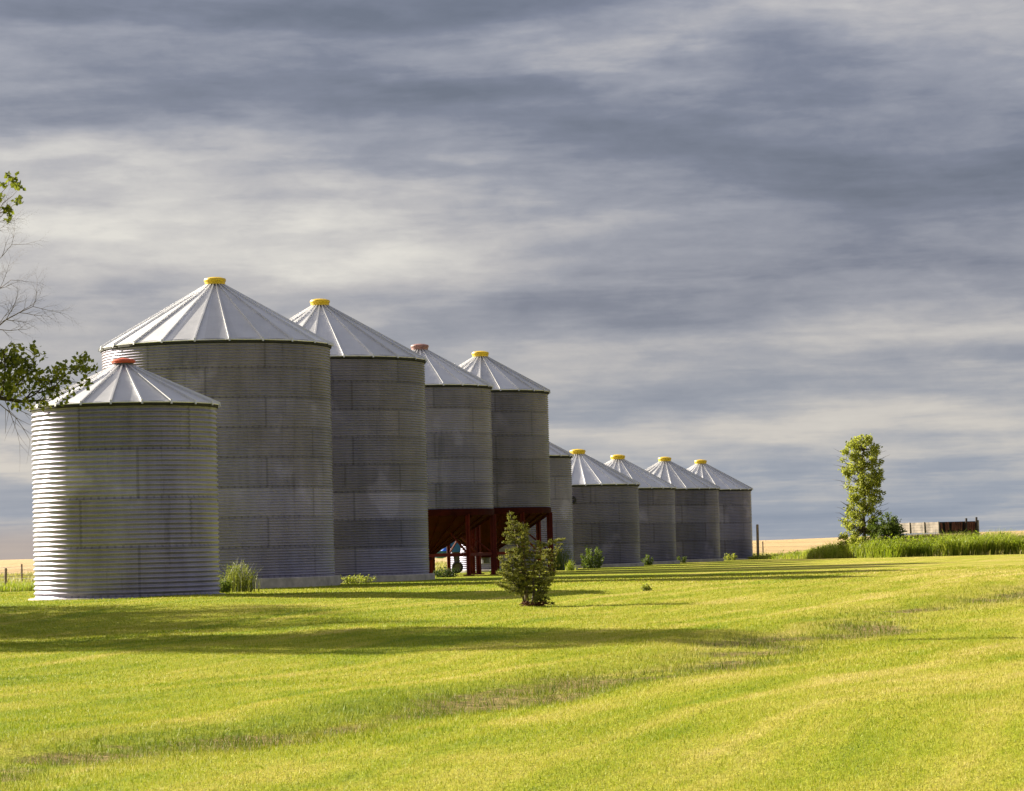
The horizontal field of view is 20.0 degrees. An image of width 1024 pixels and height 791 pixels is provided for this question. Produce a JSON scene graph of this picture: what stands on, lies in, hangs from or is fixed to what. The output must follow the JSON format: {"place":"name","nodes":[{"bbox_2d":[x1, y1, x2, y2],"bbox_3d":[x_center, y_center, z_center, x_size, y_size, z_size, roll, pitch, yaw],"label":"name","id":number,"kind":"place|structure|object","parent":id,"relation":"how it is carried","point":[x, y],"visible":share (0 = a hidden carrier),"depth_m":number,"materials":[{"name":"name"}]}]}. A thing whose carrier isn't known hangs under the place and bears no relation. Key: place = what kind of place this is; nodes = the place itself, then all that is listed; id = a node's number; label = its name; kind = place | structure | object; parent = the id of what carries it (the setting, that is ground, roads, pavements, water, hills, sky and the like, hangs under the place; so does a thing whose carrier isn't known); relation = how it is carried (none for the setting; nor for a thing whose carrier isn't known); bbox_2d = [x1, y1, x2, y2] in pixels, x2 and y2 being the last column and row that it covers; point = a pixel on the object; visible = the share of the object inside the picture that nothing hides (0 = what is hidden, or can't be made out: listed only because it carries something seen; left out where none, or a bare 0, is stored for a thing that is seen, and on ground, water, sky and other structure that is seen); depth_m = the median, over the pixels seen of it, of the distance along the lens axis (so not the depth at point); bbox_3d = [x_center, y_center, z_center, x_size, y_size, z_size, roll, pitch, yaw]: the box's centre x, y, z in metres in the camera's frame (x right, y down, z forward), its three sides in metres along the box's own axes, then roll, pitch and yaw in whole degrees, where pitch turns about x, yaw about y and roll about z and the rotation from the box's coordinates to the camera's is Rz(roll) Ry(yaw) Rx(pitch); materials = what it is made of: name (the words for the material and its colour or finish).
{"place":"outdoors","nodes":[
{"label":"outdoors","id":0,"kind":"place"},
{"bbox_2d":[0,578,34,591],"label":"meadow grass","id":1,"kind":"structure","parent":0,"point":[19,587],"depth_m":115.44,"materials":[{"name":"green plant"}]},
{"bbox_2d":[435,541,462,572],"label":"tractor","id":2,"kind":"object","parent":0,"point":[457,564],"visible":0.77,"depth_m":144.80,"materials":[{"name":"blue paint"}]},
{"bbox_2d":[0,549,1023,591],"bbox_3d":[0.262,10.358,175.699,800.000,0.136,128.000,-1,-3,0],"label":"pasture","id":3,"kind":"structure","parent":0,"point":[32,576],"depth_m":168.70,"materials":[{"name":"green plant"}]},
{"bbox_2d":[0,564,33,583],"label":"wire fence","id":4,"kind":"object","parent":3,"relation":"on","point":[5,576],"visible":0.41,"depth_m":139.38,"materials":[{"name":"brown wood"}]},
{"bbox_2d":[756,524,758,555],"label":"wooden pole","id":5,"kind":"object","parent":3,"relation":"on","point":[757,539],"visible":0.85,"depth_m":190.68,"materials":[{"name":"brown wood"}]},
{"bbox_2d":[762,541,838,554],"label":"wire fence","id":6,"kind":"object","parent":3,"relation":"on","point":[781,550],"visible":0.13,"depth_m":230.48,"materials":[{"name":"brown wood"}]},
{"bbox_2d":[835,433,888,549],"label":"broadleaf tree","id":7,"kind":"object","parent":3,"relation":"on","point":[860,464],"visible":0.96,"depth_m":173.70,"materials":[{"name":"green plant"}]},
{"bbox_2d":[867,512,906,543],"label":"shrub","id":8,"kind":"object","parent":3,"relation":"on","point":[892,527],"visible":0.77,"depth_m":171.33,"materials":[{"name":"green plant"}]},
{"bbox_2d":[899,517,978,537],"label":"farm wagon","id":9,"kind":"object","parent":3,"relation":"on","point":[960,527],"visible":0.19,"depth_m":174.67,"materials":[{"name":"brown wood"}]},
{"bbox_2d":[0,554,1023,790],"bbox_3d":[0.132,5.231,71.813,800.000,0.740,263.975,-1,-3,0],"label":"lawn","id":10,"kind":"structure","parent":0,"point":[747,566],"depth_m":36.51,"materials":[{"name":"green plant"}]},
{"bbox_2d":[0,171,97,471],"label":"broadleaf tree","id":11,"kind":"object","parent":10,"relation":"on","point":[13,359],"visible":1,"depth_m":61.10,"materials":[{"name":"green plant"}]},
{"bbox_2d":[27,358,225,600],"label":"grain bin","id":12,"kind":"object","parent":10,"relation":"on","point":[125,493],"visible":0.98,"depth_m":87.56,"materials":[{"name":"grey metal"}]},
{"bbox_2d":[98,277,340,588],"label":"grain bin","id":13,"kind":"object","parent":10,"relation":"on","point":[260,373],"visible":0.65,"depth_m":106.15,"materials":[{"name":"grey metal"}]},
{"bbox_2d":[219,577,232,592],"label":"weed clump","id":14,"kind":"object","parent":10,"relation":"on","point":[225,588],"visible":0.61,"depth_m":95.74,"materials":[{"name":"green plant"}]},
{"bbox_2d":[219,560,262,591],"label":"weed clump","id":15,"kind":"object","parent":10,"relation":"on","point":[240,584],"visible":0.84,"depth_m":97.65,"materials":[{"name":"green plant"}]},
{"bbox_2d":[341,573,376,583],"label":"weed clump","id":16,"kind":"object","parent":10,"relation":"on","point":[351,580],"visible":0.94,"depth_m":112.78,"materials":[{"name":"green plant"}]},
{"bbox_2d":[289,299,434,582],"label":"grain bin","id":17,"kind":"object","parent":10,"relation":"on","point":[379,463],"visible":0.5,"depth_m":117.22,"materials":[{"name":"grey metal"}]},
{"bbox_2d":[433,565,459,576],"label":"weed clump","id":18,"kind":"object","parent":10,"relation":"on","point":[446,573],"visible":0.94,"depth_m":126.69,"materials":[{"name":"green plant"}]},
{"bbox_2d":[411,344,497,575],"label":"hopper bin","id":19,"kind":"object","parent":10,"relation":"on","point":[459,452],"visible":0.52,"depth_m":130.63,"materials":[{"name":"grey metal"}]},
{"bbox_2d":[429,351,554,573],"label":"hopper bin","id":20,"kind":"object","parent":10,"relation":"on","point":[520,447],"visible":0.38,"depth_m":137.73,"materials":[{"name":"grey metal"}]},
{"bbox_2d":[450,442,577,571],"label":"grain bin","id":21,"kind":"object","parent":10,"relation":"on","point":[561,495],"visible":0.24,"depth_m":147.94,"materials":[{"name":"grey metal"}]},
{"bbox_2d":[495,511,565,606],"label":"spruce tree","id":22,"kind":"object","parent":10,"relation":"on","point":[523,583],"visible":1,"depth_m":73.24,"materials":[{"name":"green plant"}]},
{"bbox_2d":[544,541,579,570],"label":"weed clump","id":23,"kind":"object","parent":10,"relation":"on","point":[561,561],"visible":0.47,"depth_m":145.52,"materials":[{"name":"green plant"}]},
{"bbox_2d":[565,559,576,570],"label":"grass tuft","id":24,"kind":"object","parent":10,"relation":"on","point":[570,567],"visible":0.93,"depth_m":142.69,"materials":[{"name":"green plant"}]},
{"bbox_2d":[580,545,604,568],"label":"weed clump","id":25,"kind":"object","parent":10,"relation":"on","point":[590,560],"visible":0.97,"depth_m":152.62,"materials":[{"name":"green plant"}]},
{"bbox_2d":[570,449,643,567],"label":"grain bin","id":26,"kind":"object","parent":10,"relation":"on","point":[605,504],"visible":0.52,"depth_m":157.10,"materials":[{"name":"grey metal"}]},
{"bbox_2d":[604,454,679,564],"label":"grain bin","id":27,"kind":"object","parent":10,"relation":"on","point":[657,520],"visible":0.41,"depth_m":168.59,"materials":[{"name":"grey metal"}]},
{"bbox_2d":[641,582,651,590],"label":"weed clump","id":28,"kind":"object","parent":10,"relation":"on","point":[645,587],"visible":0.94,"depth_m":81.77,"materials":[{"name":"green plant"}]},
{"bbox_2d":[641,554,653,564],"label":"weed clump","id":29,"kind":"object","parent":10,"relation":"on","point":[647,561],"visible":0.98,"depth_m":162.72,"materials":[{"name":"green plant"}]},
{"bbox_2d":[676,556,685,562],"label":"weed clump","id":30,"kind":"object","parent":10,"relation":"on","point":[683,559],"visible":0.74,"depth_m":173.67,"materials":[{"name":"green plant"}]},
{"bbox_2d":[645,457,723,562],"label":"grain bin","id":31,"kind":"object","parent":10,"relation":"on","point":[697,524],"visible":0.45,"depth_m":178.31,"materials":[{"name":"grey metal"}]},
{"bbox_2d":[687,459,752,559],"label":"grain bin","id":32,"kind":"object","parent":10,"relation":"on","point":[735,515],"visible":0.37,"depth_m":190.48,"materials":[{"name":"grey metal"}]},
{"bbox_2d":[723,553,737,559],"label":"weed clump","id":33,"kind":"object","parent":10,"relation":"on","point":[734,556],"visible":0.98,"depth_m":186.62,"materials":[{"name":"green plant"}]},
{"bbox_2d":[748,526,1023,558],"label":"tall grass","id":34,"kind":"structure","parent":10,"relation":"on","point":[955,545],"depth_m":168.06,"materials":[{"name":"green plant"}]},
{"bbox_2d":[0,531,1023,573],"bbox_3d":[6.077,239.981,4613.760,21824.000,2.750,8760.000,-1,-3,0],"label":"wheat field","id":35,"kind":"structure","parent":0,"point":[775,546],"depth_m":598.79,"materials":[{"name":"beige plant"}]},
{"bbox_2d":[0,0,1023,559],"label":"sky","id":36,"kind":"structure","parent":0,"point":[750,239],"materials":[{"name":"grey"}]}
]}

